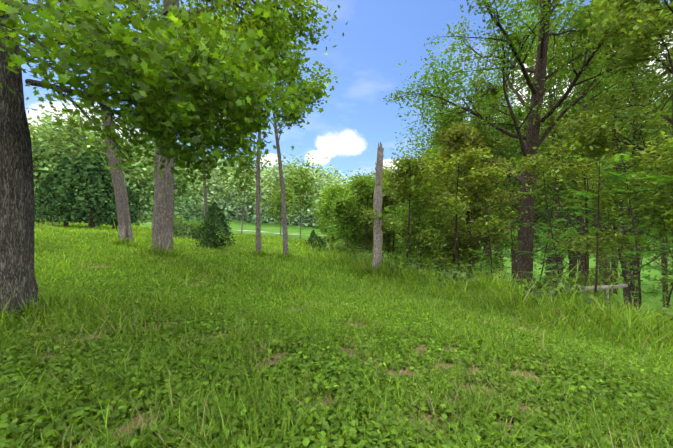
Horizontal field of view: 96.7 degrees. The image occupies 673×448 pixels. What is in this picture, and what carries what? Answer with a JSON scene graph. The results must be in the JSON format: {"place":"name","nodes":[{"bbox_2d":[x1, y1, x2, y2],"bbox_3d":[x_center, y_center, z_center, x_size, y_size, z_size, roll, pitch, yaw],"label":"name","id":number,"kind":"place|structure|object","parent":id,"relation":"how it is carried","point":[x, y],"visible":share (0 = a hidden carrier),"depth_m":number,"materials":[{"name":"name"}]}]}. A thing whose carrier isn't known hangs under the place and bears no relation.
{"place":"outdoors","nodes":[
{"label":"outdoors","id":0,"kind":"place"},
{"bbox_2d":[37,214,358,247],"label":"gravel road","id":1,"kind":"structure","parent":0,"point":[261,231],"depth_m":77.53,"materials":[{"name":"grey gravel"}]},
{"bbox_2d":[0,214,672,447],"bbox_3d":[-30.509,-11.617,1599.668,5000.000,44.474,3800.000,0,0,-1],"label":"ground","id":2,"kind":"structure","parent":0,"point":[274,229],"depth_m":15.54,"materials":[{"name":"green plant"}]},
{"bbox_2d":[0,0,347,319],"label":"maple tree","id":3,"kind":"object","parent":2,"relation":"on","point":[100,76],"depth_m":3.96,"materials":[{"name":"green plant"}]},
{"bbox_2d":[19,0,337,255],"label":"trees","id":4,"kind":"object","parent":2,"relation":"on","point":[162,219],"depth_m":14.66,"materials":[{"name":"green plant"}]},
{"bbox_2d":[34,145,326,249],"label":"bushes","id":5,"kind":"object","parent":2,"relation":"on","point":[71,191],"depth_m":27.39,"materials":[{"name":"green plant"}]},
{"bbox_2d":[26,93,400,242],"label":"tree line","id":6,"kind":"object","parent":2,"relation":"on","point":[52,146],"depth_m":82.93,"materials":[{"name":"green plant"}]},
{"bbox_2d":[31,262,606,447],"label":"dirt patches","id":7,"kind":"object","parent":2,"relation":"on","point":[408,372],"visible":0.19,"depth_m":3.46,"materials":[{"name":"brown soil"}]},
{"bbox_2d":[0,318,672,447],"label":"meadow weed leaves","id":8,"kind":"object","parent":2,"relation":"on","point":[339,441],"visible":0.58,"depth_m":2.75,"materials":[{"name":"green plant"}]},
{"bbox_2d":[0,222,672,398],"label":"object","id":9,"kind":"object","parent":2,"relation":"on","point":[645,369],"visible":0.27,"depth_m":5.94,"materials":[{"name":"green plant"}]},
{"bbox_2d":[371,142,386,270],"bbox_3d":[1.744,-0.544,12.989,0.683,6.077,0.614,0,0,-20],"label":"dead trunk","id":10,"kind":"object","parent":2,"relation":"on","point":[377,232],"visible":0.83,"depth_m":12.87,"materials":[{"name":"grey wood"}]},
{"bbox_2d":[173,215,672,331],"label":"undergrowth","id":11,"kind":"object","parent":2,"relation":"on","point":[187,229],"visible":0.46,"depth_m":11.50,"materials":[{"name":"green plant"}]},
{"bbox_2d":[307,0,672,308],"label":"woods","id":12,"kind":"object","parent":2,"relation":"on","point":[459,130],"depth_m":15.60,"materials":[{"name":"green plant"}]},
{"bbox_2d":[469,154,672,311],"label":"saplings","id":13,"kind":"object","parent":2,"relation":"on","point":[616,173],"depth_m":9.15,"materials":[{"name":"green plant"}]},
{"bbox_2d":[545,284,627,304],"bbox_3d":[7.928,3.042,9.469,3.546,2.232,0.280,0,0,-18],"label":"wooden bench","id":14,"kind":"object","parent":2,"relation":"on","point":[604,287],"visible":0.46,"depth_m":9.61,"materials":[{"name":"grey wood"}]},
{"bbox_2d":[19,0,672,218],"label":"sky","id":15,"kind":"structure","parent":0,"point":[379,35],"materials":[{"name":"blue"}]}
]}

